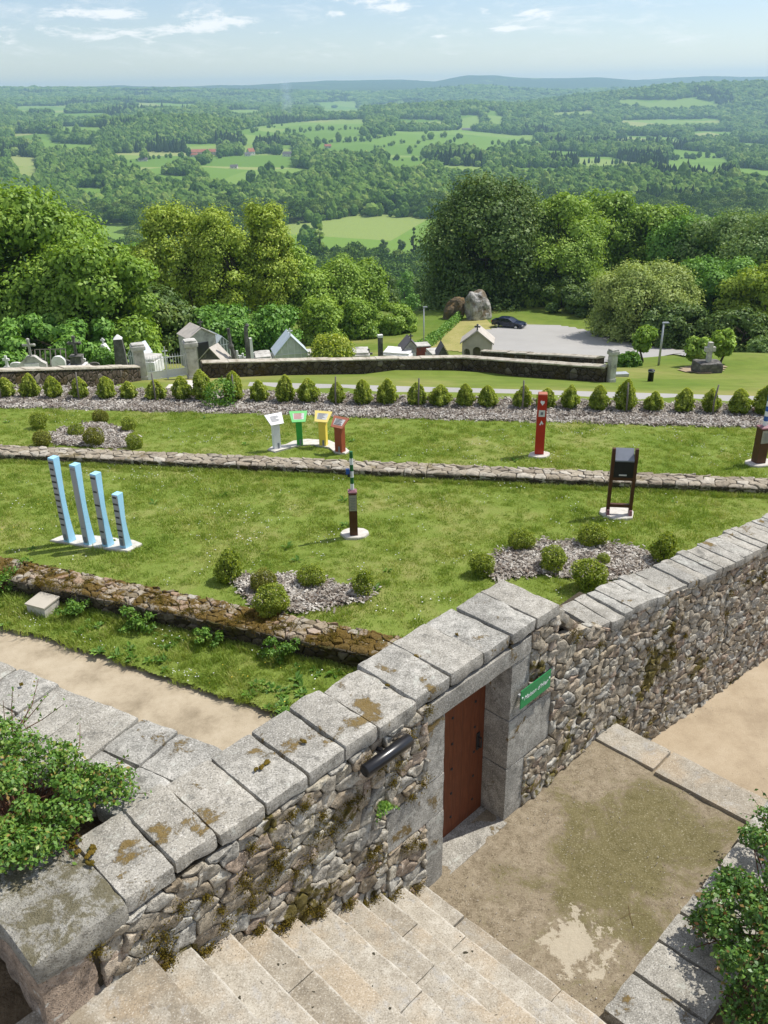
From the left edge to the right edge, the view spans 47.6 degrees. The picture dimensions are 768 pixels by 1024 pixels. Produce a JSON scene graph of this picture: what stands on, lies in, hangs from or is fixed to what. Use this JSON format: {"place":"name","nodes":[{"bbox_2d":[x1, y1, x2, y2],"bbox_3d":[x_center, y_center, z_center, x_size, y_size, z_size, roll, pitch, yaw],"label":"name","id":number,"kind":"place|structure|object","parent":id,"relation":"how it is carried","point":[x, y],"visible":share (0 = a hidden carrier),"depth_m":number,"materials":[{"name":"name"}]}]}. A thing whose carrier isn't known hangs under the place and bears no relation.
{"place":"outdoors","nodes":[
{"label":"outdoors","id":0,"kind":"place"},
{"bbox_2d":[0,958,32,1023],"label":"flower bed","id":1,"kind":"object","parent":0,"point":[15,1008],"visible":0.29,"depth_m":5.87,"materials":[{"name":"soil"}]},
{"bbox_2d":[0,780,98,849],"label":"planting bed","id":2,"kind":"object","parent":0,"point":[86,827],"depth_m":6.61,"materials":[{"name":"soil"}]},
{"bbox_2d":[0,678,151,873],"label":"shrub","id":3,"kind":"object","parent":2,"relation":"on","point":[22,821],"visible":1,"depth_m":6.31,"materials":[{"name":"green plant"}]},
{"bbox_2d":[0,626,277,750],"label":"path","id":4,"kind":"structure","parent":0,"point":[187,710],"depth_m":12.98,"materials":[{"name":"sand"}]},
{"bbox_2d":[0,662,221,824],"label":"stone wall","id":5,"kind":"structure","parent":4,"relation":"on","point":[162,755],"depth_m":7.19,"materials":[{"name":"stone"}]},
{"bbox_2d":[0,604,345,713],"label":"grass bank","id":6,"kind":"structure","parent":0,"point":[174,663],"depth_m":13.37,"materials":[{"name":"plant"}]},
{"bbox_2d":[24,591,59,617],"bbox_3d":[-5.815,1.603,14.863,0.431,0.263,0.390,10,28,21],"label":"concrete box","id":7,"kind":"object","parent":6,"relation":"on","point":[42,603],"visible":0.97,"depth_m":14.76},
{"bbox_2d":[118,603,157,633],"bbox_3d":[-4.012,1.729,14.283,0.658,0.474,0.594,-1,26,0],"label":"rose plant","id":8,"kind":"object","parent":6,"relation":"on","point":[139,623],"visible":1,"depth_m":14.21,"materials":[{"name":"green plant"}]},
{"bbox_2d":[258,636,300,664],"bbox_3d":[-1.610,2.114,13.468,0.613,0.414,0.572,21,33,37],"label":"rose plant","id":9,"kind":"object","parent":6,"relation":"on","point":[281,649],"visible":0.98,"depth_m":13.36,"materials":[{"name":"green plant"}]},
{"bbox_2d":[0,405,767,716],"bbox_3d":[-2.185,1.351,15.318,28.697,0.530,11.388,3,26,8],"label":"lawn","id":10,"kind":"structure","parent":0,"point":[539,511],"depth_m":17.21,"materials":[{"name":"plant"}]},
{"bbox_2d":[50,535,141,552],"bbox_3d":[-5.496,0.625,16.659,1.774,0.198,0.499,5,27,13],"label":"concrete pad","id":11,"kind":"object","parent":10,"relation":"on","point":[116,547],"visible":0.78,"depth_m":16.52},
{"bbox_2d":[47,455,75,542],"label":"blue pillar","id":12,"kind":"structure","parent":11,"relation":"on","point":[68,534],"depth_m":16.16,"materials":[{"name":"paint"}]},
{"bbox_2d":[69,462,95,544],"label":"blue pillar","id":13,"kind":"structure","parent":11,"relation":"on","point":[88,537],"depth_m":16.08,"materials":[{"name":"paint"}]},
{"bbox_2d":[90,471,114,546],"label":"blue pillar","id":14,"kind":"structure","parent":11,"relation":"on","point":[107,540],"depth_m":16.04,"materials":[{"name":"paint"}]},
{"bbox_2d":[111,491,131,548],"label":"blue pillar","id":15,"kind":"structure","parent":11,"relation":"on","point":[125,542],"depth_m":16.08,"materials":[{"name":"paint"}]},
{"bbox_2d":[0,556,401,667],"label":"wall","id":16,"kind":"structure","parent":10,"relation":"on","point":[343,645],"depth_m":14.17,"materials":[{"name":"stone"}]},
{"bbox_2d":[212,548,243,583],"bbox_3d":[-2.707,0.962,15.071,0.518,0.662,0.554,14,29,27],"label":"box bush","id":17,"kind":"object","parent":10,"relation":"on","point":[224,570],"visible":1,"depth_m":14.96,"materials":[{"name":"green plant"}]},
{"bbox_2d":[251,582,289,617],"bbox_3d":[-1.813,1.407,14.038,0.603,0.616,0.646,6,27,15],"label":"box bush","id":18,"kind":"object","parent":10,"relation":"on","point":[271,604],"visible":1,"depth_m":13.89,"materials":[{"name":"green plant"}]},
{"bbox_2d":[239,579,357,610],"bbox_3d":[-1.434,1.355,14.786,2.340,0.093,1.320,-1,26,0],"label":"mulch patch","id":19,"kind":"object","parent":10,"relation":"on","point":[319,593],"visible":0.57,"depth_m":14.53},
{"bbox_2d":[296,562,326,587],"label":"box bush","id":20,"kind":"object","parent":19,"relation":"on","point":[313,577],"visible":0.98,"depth_m":14.86,"materials":[{"name":"green plant"}]},
{"bbox_2d":[340,528,368,539],"bbox_3d":[-0.576,0.468,17.143,0.564,0.188,0.513,-1,26,0],"label":"concrete pad","id":21,"kind":"object","parent":10,"relation":"on","point":[362,533],"visible":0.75,"depth_m":17.02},
{"bbox_2d":[346,451,357,535],"bbox_3d":[-0.616,-0.346,16.653,0.197,1.742,0.178,-3,26,-4],"label":"striped pole post","id":22,"kind":"object","parent":21,"relation":"on","point":[352,499],"visible":1,"depth_m":16.64,"materials":[{"name":"brown paint"}]},
{"bbox_2d":[468,552,495,577],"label":"box bush","id":23,"kind":"object","parent":10,"relation":"on","point":[483,564],"visible":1,"depth_m":15.32,"materials":[{"name":"green plant"}]},
{"bbox_2d":[494,542,639,578],"bbox_3d":[3.471,0.870,16.038,3.360,0.141,1.680,-1,26,0],"label":"mulch patch","id":24,"kind":"object","parent":10,"relation":"on","point":[538,572],"visible":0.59,"depth_m":15.52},
{"bbox_2d":[507,527,536,549],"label":"box bush","id":25,"kind":"object","parent":24,"relation":"on","point":[520,536],"visible":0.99,"depth_m":16.30,"materials":[{"name":"green plant"}]},
{"bbox_2d":[539,542,568,572],"bbox_3d":[3.030,0.829,15.601,0.545,0.556,0.584,-9,27,-15],"label":"box bush","id":26,"kind":"object","parent":24,"relation":"on","point":[549,560],"visible":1,"depth_m":15.46,"materials":[{"name":"green plant"}]},
{"bbox_2d":[576,522,610,546],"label":"box bush","id":27,"kind":"object","parent":24,"relation":"on","point":[599,531],"visible":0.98,"depth_m":16.43,"materials":[{"name":"green plant"}]},
{"bbox_2d":[568,558,608,591],"bbox_3d":[3.497,1.079,14.869,0.627,0.673,0.637,-19,31,-32],"label":"box bush","id":28,"kind":"object","parent":10,"relation":"on","point":[585,581],"visible":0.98,"depth_m":14.73,"materials":[{"name":"green plant"}]},
{"bbox_2d":[599,507,633,520],"bbox_3d":[4.902,0.070,18.118,0.765,0.206,0.694,-12,28,-21],"label":"concrete pad","id":29,"kind":"object","parent":10,"relation":"on","point":[619,513],"visible":0.68,"depth_m":18.01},
{"bbox_2d":[606,447,638,515],"bbox_3d":[4.838,-0.625,17.689,0.520,1.467,0.240,2,26,7],"label":"display frame","id":30,"kind":"object","parent":29,"relation":"on","point":[624,464],"visible":1,"depth_m":17.53,"materials":[{"name":"brown paint"}]},
{"bbox_2d":[647,531,678,561],"bbox_3d":[5.102,0.664,15.880,0.558,0.666,0.521,-6,26,-10],"label":"box bush","id":31,"kind":"object","parent":10,"relation":"on","point":[664,551],"visible":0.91,"depth_m":15.77,"materials":[{"name":"green plant"}]},
{"bbox_2d":[0,75,767,591],"bbox_3d":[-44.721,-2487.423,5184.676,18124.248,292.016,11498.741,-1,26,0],"label":"terrain","id":32,"kind":"structure","parent":0,"point":[746,371],"depth_m":1287.82,"materials":[{"name":"plant"}]},
{"bbox_2d":[0,177,115,351],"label":"oak tree","id":33,"kind":"object","parent":32,"relation":"on","point":[29,222],"visible":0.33,"depth_m":60.71,"materials":[{"name":"green plant"}]},
{"bbox_2d":[0,311,115,367],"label":"bush","id":34,"kind":"object","parent":32,"relation":"on","point":[34,327],"visible":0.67,"depth_m":56.12,"materials":[{"name":"green plant"}]},
{"bbox_2d":[0,365,140,386],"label":"cemetery wall","id":35,"kind":"structure","parent":32,"relation":"on","point":[90,375],"depth_m":36.71,"materials":[{"name":"stone"}]},
{"bbox_2d":[25,229,170,363],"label":"oak tree","id":36,"kind":"object","parent":32,"relation":"on","point":[85,286],"visible":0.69,"depth_m":59.05,"materials":[{"name":"green plant"}]},
{"bbox_2d":[129,342,147,379],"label":"gate pillar","id":37,"kind":"structure","parent":32,"relation":"on","point":[137,349],"depth_m":41.61,"materials":[{"name":"stone"}]},
{"bbox_2d":[145,347,186,379],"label":"cemetery gate","id":38,"kind":"structure","parent":37,"relation":"attached to","point":[166,373],"depth_m":42.28,"materials":[{"name":"white paint"}]},
{"bbox_2d":[116,283,197,363],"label":"bush","id":39,"kind":"object","parent":32,"relation":"on","point":[172,315],"visible":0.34,"depth_m":68.84,"materials":[{"name":"green plant"}]},
{"bbox_2d":[125,195,222,309],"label":"ash tree","id":40,"kind":"object","parent":32,"relation":"on","point":[164,222],"visible":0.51,"depth_m":86.73,"materials":[{"name":"green plant"}]},
{"bbox_2d":[182,338,198,378],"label":"gate pillar","id":41,"kind":"structure","parent":32,"relation":"on","point":[189,345],"depth_m":42.01,"materials":[{"name":"stone"}]},
{"bbox_2d":[176,319,216,368],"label":"tomb chapel","id":42,"kind":"structure","parent":32,"relation":"on","point":[205,339],"depth_m":53.85,"materials":[{"name":"stone"}]},
{"bbox_2d":[165,299,266,362],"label":"bush","id":43,"kind":"object","parent":32,"relation":"on","point":[217,318],"visible":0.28,"depth_m":70.36,"materials":[{"name":"green plant"}]},
{"bbox_2d":[177,203,257,308],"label":"ash tree","id":44,"kind":"object","parent":32,"relation":"on","point":[219,243],"visible":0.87,"depth_m":85.81,"materials":[{"name":"green plant"}]},
{"bbox_2d":[228,197,305,315],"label":"ash tree","id":45,"kind":"object","parent":32,"relation":"on","point":[277,262],"visible":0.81,"depth_m":88.66,"materials":[{"name":"green plant"}]},
{"bbox_2d":[247,301,303,357],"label":"bush","id":46,"kind":"object","parent":32,"relation":"on","point":[275,325],"visible":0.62,"depth_m":73.08,"materials":[{"name":"green plant"}]},
{"bbox_2d":[271,328,307,358],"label":"glazed tomb","id":47,"kind":"object","parent":32,"relation":"on","point":[287,344],"visible":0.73,"depth_m":52.52,"materials":[{"name":"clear glass"}]},
{"bbox_2d":[281,242,332,334],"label":"young ash","id":48,"kind":"object","parent":32,"relation":"on","point":[312,283],"visible":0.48,"depth_m":92.93,"materials":[{"name":"green plant"}]},
{"bbox_2d":[295,293,347,344],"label":"bush","id":49,"kind":"object","parent":32,"relation":"on","point":[325,310],"visible":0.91,"depth_m":90.98,"materials":[{"name":"green plant"}]},
{"bbox_2d":[307,332,356,357],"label":"clipped bush","id":50,"kind":"object","parent":32,"relation":"on","point":[330,346],"visible":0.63,"depth_m":50.22,"materials":[{"name":"green plant"}]},
{"bbox_2d":[0,416,673,714],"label":"weeds","id":51,"kind":"object","parent":32,"relation":"on","point":[273,684],"visible":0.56,"depth_m":13.35,"materials":[{"name":"plant"}]},
{"bbox_2d":[317,255,371,325],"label":"young ash","id":52,"kind":"object","parent":32,"relation":"on","point":[347,283],"visible":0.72,"depth_m":96.88,"materials":[{"name":"green plant"}]},
{"bbox_2d":[337,298,380,339],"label":"bush","id":53,"kind":"object","parent":32,"relation":"on","point":[361,315],"visible":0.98,"depth_m":94.12,"materials":[{"name":"green plant"}]},
{"bbox_2d":[351,257,390,312],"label":"young ash","id":54,"kind":"object","parent":32,"relation":"on","point":[377,293],"visible":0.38,"depth_m":100.60,"materials":[{"name":"green plant"}]},
{"bbox_2d":[4,388,761,427],"bbox_3d":[-1.384,-3.150,25.798,39.399,0.194,2.693,2,26,7],"label":"mulch bed","id":55,"kind":"object","parent":32,"relation":"on","point":[382,417],"visible":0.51,"depth_m":25.38,"materials":[{"name":"gravel"}]},
{"bbox_2d":[200,376,237,407],"bbox_3d":[-4.937,-3.563,25.883,1.129,0.903,1.174,-1,26,0],"label":"green bush","id":56,"kind":"object","parent":55,"relation":"on","point":[224,382],"visible":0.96,"depth_m":25.69,"materials":[{"name":"green plant"}]},
{"bbox_2d":[613,378,637,411],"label":"golden shrub","id":57,"kind":"object","parent":55,"relation":"on","point":[619,398],"visible":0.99,"depth_m":24.84,"materials":[{"name":"green plant"}]},
{"bbox_2d":[727,388,754,413],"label":"golden shrub","id":58,"kind":"object","parent":55,"relation":"on","point":[739,400],"visible":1,"depth_m":24.47,"materials":[{"name":"green plant"}]},
{"bbox_2d":[0,79,767,247],"bbox_3d":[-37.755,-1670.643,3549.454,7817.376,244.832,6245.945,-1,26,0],"label":"woods","id":59,"kind":"object","parent":32,"relation":"on","point":[126,123],"visible":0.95,"depth_m":1897.96,"materials":[{"name":"plant"}]},
{"bbox_2d":[0,384,767,613],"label":"bark mulch","id":60,"kind":"object","parent":32,"relation":"on","point":[622,557],"visible":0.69,"depth_m":24.28,"materials":[{"name":"gravel"}]},
{"bbox_2d":[4,184,767,313],"bbox_3d":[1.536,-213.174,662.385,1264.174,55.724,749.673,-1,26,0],"label":"valley woods","id":61,"kind":"object","parent":32,"relation":"on","point":[125,209],"visible":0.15,"depth_m":912.59,"materials":[{"name":"plant"}]},
{"bbox_2d":[374,302,417,334],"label":"bush","id":62,"kind":"object","parent":32,"relation":"on","point":[402,318],"visible":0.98,"depth_m":97.11,"materials":[{"name":"green plant"}]},
{"bbox_2d":[200,355,607,381],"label":"cemetery wall","id":63,"kind":"structure","parent":32,"relation":"on","point":[563,370],"depth_m":44.98,"materials":[{"name":"stone"}]},
{"bbox_2d":[414,311,462,345],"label":"hedge","id":64,"kind":"object","parent":32,"relation":"on","point":[445,327],"visible":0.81,"depth_m":95.44,"materials":[{"name":"green plant"}]},
{"bbox_2d":[431,320,494,351],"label":"dry verge","id":65,"kind":"structure","parent":32,"relation":"on","point":[450,339],"depth_m":96.30,"materials":[{"name":"yellow plant"}]},
{"bbox_2d":[460,324,494,355],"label":"arcaded tomb","id":66,"kind":"object","parent":32,"relation":"on","point":[477,339],"visible":0.81,"depth_m":57.01,"materials":[{"name":"stone"}]},
{"bbox_2d":[464,289,491,320],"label":"boulder","id":67,"kind":"object","parent":32,"relation":"on","point":[477,306],"visible":0.74,"depth_m":104.27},
{"bbox_2d":[409,164,566,312],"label":"beech tree","id":68,"kind":"object","parent":32,"relation":"on","point":[464,252],"visible":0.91,"depth_m":111.62,"materials":[{"name":"green plant"}]},
{"bbox_2d":[480,349,604,363],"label":"cemetery wall","id":69,"kind":"structure","parent":32,"relation":"on","point":[581,358],"depth_m":47.92,"materials":[{"name":"stone"}]},
{"bbox_2d":[500,188,615,307],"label":"lime tree","id":70,"kind":"object","parent":32,"relation":"on","point":[565,258],"visible":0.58,"depth_m":111.11,"materials":[{"name":"green plant"}]},
{"bbox_2d":[486,324,633,363],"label":"car park","id":71,"kind":"structure","parent":32,"relation":"on","point":[550,339],"depth_m":90.26,"materials":[{"name":"asphalt"}]},
{"bbox_2d":[525,274,601,313],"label":"bush","id":72,"kind":"object","parent":32,"relation":"on","point":[566,281],"visible":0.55,"depth_m":109.36,"materials":[{"name":"green plant"}]},
{"bbox_2d":[570,282,598,318],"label":"bush","id":73,"kind":"object","parent":32,"relation":"on","point":[581,301],"visible":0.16,"depth_m":105.91,"materials":[{"name":"green plant"}]},
{"bbox_2d":[566,185,656,274],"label":"maple tree","id":74,"kind":"object","parent":32,"relation":"on","point":[619,208],"visible":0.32,"depth_m":122.60,"materials":[{"name":"green plant"}]},
{"bbox_2d":[579,255,706,343],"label":"willow tree","id":75,"kind":"object","parent":32,"relation":"on","point":[628,293],"visible":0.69,"depth_m":89.13,"materials":[{"name":"green plant"}]},
{"bbox_2d":[630,324,658,362],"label":"young maple","id":76,"kind":"object","parent":32,"relation":"on","point":[643,337],"visible":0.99,"depth_m":54.96,"materials":[{"name":"green plant"}]},
{"bbox_2d":[608,201,699,270],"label":"maple tree","id":77,"kind":"object","parent":32,"relation":"on","point":[663,214],"visible":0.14,"depth_m":122.49,"materials":[{"name":"green plant"}]},
{"bbox_2d":[639,300,710,349],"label":"bush","id":78,"kind":"object","parent":32,"relation":"on","point":[679,327],"visible":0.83,"depth_m":85.00,"materials":[{"name":"green plant"}]},
{"bbox_2d":[642,213,723,268],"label":"oak tree","id":79,"kind":"object","parent":32,"relation":"on","point":[663,240],"visible":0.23,"depth_m":116.12,"materials":[{"name":"green plant"}]},
{"bbox_2d":[683,335,712,361],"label":"young maple","id":80,"kind":"object","parent":32,"relation":"on","point":[694,347],"visible":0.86,"depth_m":52.20,"materials":[{"name":"green plant"}]},
{"bbox_2d":[667,204,763,305],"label":"oak tree","id":81,"kind":"object","parent":32,"relation":"on","point":[731,219],"visible":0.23,"depth_m":111.37,"materials":[{"name":"green plant"}]},
{"bbox_2d":[680,252,759,313],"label":"oak tree","id":82,"kind":"object","parent":32,"relation":"on","point":[712,273],"visible":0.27,"depth_m":94.67,"materials":[{"name":"green plant"}]},
{"bbox_2d":[711,328,736,362],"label":"young maple","id":83,"kind":"object","parent":32,"relation":"on","point":[724,341],"visible":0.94,"depth_m":52.71,"materials":[{"name":"green plant"}]},
{"bbox_2d":[695,305,767,352],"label":"bush","id":84,"kind":"object","parent":32,"relation":"on","point":[750,323],"visible":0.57,"depth_m":79.63,"materials":[{"name":"green plant"}]},
{"bbox_2d":[712,260,767,329],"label":"oak tree","id":85,"kind":"object","parent":32,"relation":"on","point":[749,287],"visible":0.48,"depth_m":89.32,"materials":[{"name":"green plant"}]},
{"bbox_2d":[712,205,767,270],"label":"oak tree","id":86,"kind":"object","parent":32,"relation":"on","point":[756,245],"visible":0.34,"depth_m":103.78,"materials":[{"name":"green plant"}]},
{"bbox_2d":[0,408,767,477],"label":"lawn","id":87,"kind":"structure","parent":0,"point":[475,440],"depth_m":22.36,"materials":[{"name":"plant"}]},
{"bbox_2d":[0,444,767,494],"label":"wall","id":88,"kind":"structure","parent":87,"relation":"on","point":[600,478],"depth_m":20.23,"materials":[{"name":"stone"}]},
{"bbox_2d":[528,451,549,458],"bbox_3d":[3.764,-1.348,21.148,0.473,0.201,0.585,15,30,29],"label":"concrete pad","id":89,"kind":"object","parent":87,"relation":"on","point":[534,455],"visible":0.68,"depth_m":20.98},
{"bbox_2d":[534,392,547,454],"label":"red pillar","id":90,"kind":"structure","parent":89,"relation":"on","point":[541,421],"depth_m":20.70,"materials":[{"name":"paint"}]},
{"bbox_2d":[745,458,767,467],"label":"concrete pad","id":91,"kind":"object","parent":87,"relation":"on","point":[749,462],"visible":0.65,"depth_m":20.25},
{"bbox_2d":[751,399,767,463],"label":"striped pole post","id":92,"kind":"object","parent":91,"relation":"on","point":[760,451],"visible":1,"depth_m":20.14,"materials":[{"name":"brown paint"}]},
{"bbox_2d":[0,0,767,86],"label":"sky","id":93,"kind":"structure","parent":0,"point":[160,43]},
{"bbox_2d":[248,382,755,400],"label":"road","id":94,"kind":"structure","parent":0,"point":[556,392],"depth_m":37.83,"materials":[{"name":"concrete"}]},
{"bbox_2d":[428,740,746,1023],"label":"ground","id":95,"kind":"structure","parent":0,"point":[554,939],"depth_m":8.88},
{"bbox_2d":[0,580,621,1023],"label":"stone wall","id":96,"kind":"structure","parent":95,"relation":"on","point":[272,826],"depth_m":7.22,"materials":[{"name":"stone"}]},
{"bbox_2d":[360,734,413,777],"bbox_3d":[0.004,2.019,7.289,0.188,0.116,0.540,23,34,40],"label":"wall lamp","id":97,"kind":"object","parent":96,"relation":"attached to","point":[382,758],"visible":1,"depth_m":7.21,"materials":[{"name":"metal"}]},
{"bbox_2d":[443,685,485,837],"bbox_3d":[0.710,2.504,8.909,0.111,2.070,1.000,23,34,40],"label":"door","id":98,"kind":"structure","parent":96,"relation":"in","point":[464,723],"depth_m":9.09,"materials":[{"name":"brown wood"}]},
{"bbox_2d":[518,669,550,708],"bbox_3d":[1.540,1.813,8.973,0.078,0.225,0.520,23,34,40],"label":"sign","id":99,"kind":"object","parent":96,"relation":"attached to","point":[534,690],"visible":1,"depth_m":8.94,"materials":[{"name":"metal"}]},
{"bbox_2d":[68,885,605,1023],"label":"stone stairs","id":100,"kind":"structure","parent":95,"relation":"on","point":[428,956],"depth_m":6.89,"materials":[{"name":"stone"}]},
{"bbox_2d":[16,957,209,1023],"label":"landing","id":101,"kind":"object","parent":100,"relation":"attached to","point":[140,991],"visible":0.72,"depth_m":5.76,"materials":[{"name":"stone"}]},
{"bbox_2d":[595,723,766,823],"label":"threshold","id":102,"kind":"object","parent":95,"relation":"on","point":[707,786],"visible":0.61,"depth_m":10.04,"materials":[{"name":"stone"}]},
{"bbox_2d":[678,365,726,372],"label":"bare ground","id":103,"kind":"structure","parent":0,"point":[686,368],"depth_m":51.42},
{"bbox_2d":[691,342,722,373],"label":"calvary cross","id":104,"kind":"object","parent":103,"relation":"on","point":[708,364],"visible":0.88,"depth_m":49.45,"materials":[{"name":"stone"}]},
{"bbox_2d":[650,658,767,799],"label":"gravel floor","id":105,"kind":"structure","parent":0,"point":[726,743],"depth_m":11.75,"materials":[{"name":"gravel"}]},
{"bbox_2d":[559,513,767,739],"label":"stone wall","id":106,"kind":"structure","parent":105,"relation":"on","point":[691,625],"depth_m":11.34,"materials":[{"name":"stone"}]},
{"bbox_2d":[708,948,767,1023],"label":"flower bed","id":107,"kind":"object","parent":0,"point":[717,1019],"visible":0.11,"depth_m":7.54,"materials":[{"name":"plant"}]},
{"bbox_2d":[603,801,767,1023],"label":"wall","id":108,"kind":"structure","parent":107,"relation":"on","point":[670,980],"depth_m":7.67,"materials":[{"name":"stone"}]},
{"bbox_2d":[682,789,767,1023],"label":"leafy shrub","id":109,"kind":"object","parent":107,"relation":"on","point":[726,883],"visible":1,"depth_m":7.60,"materials":[{"name":"green plant"}]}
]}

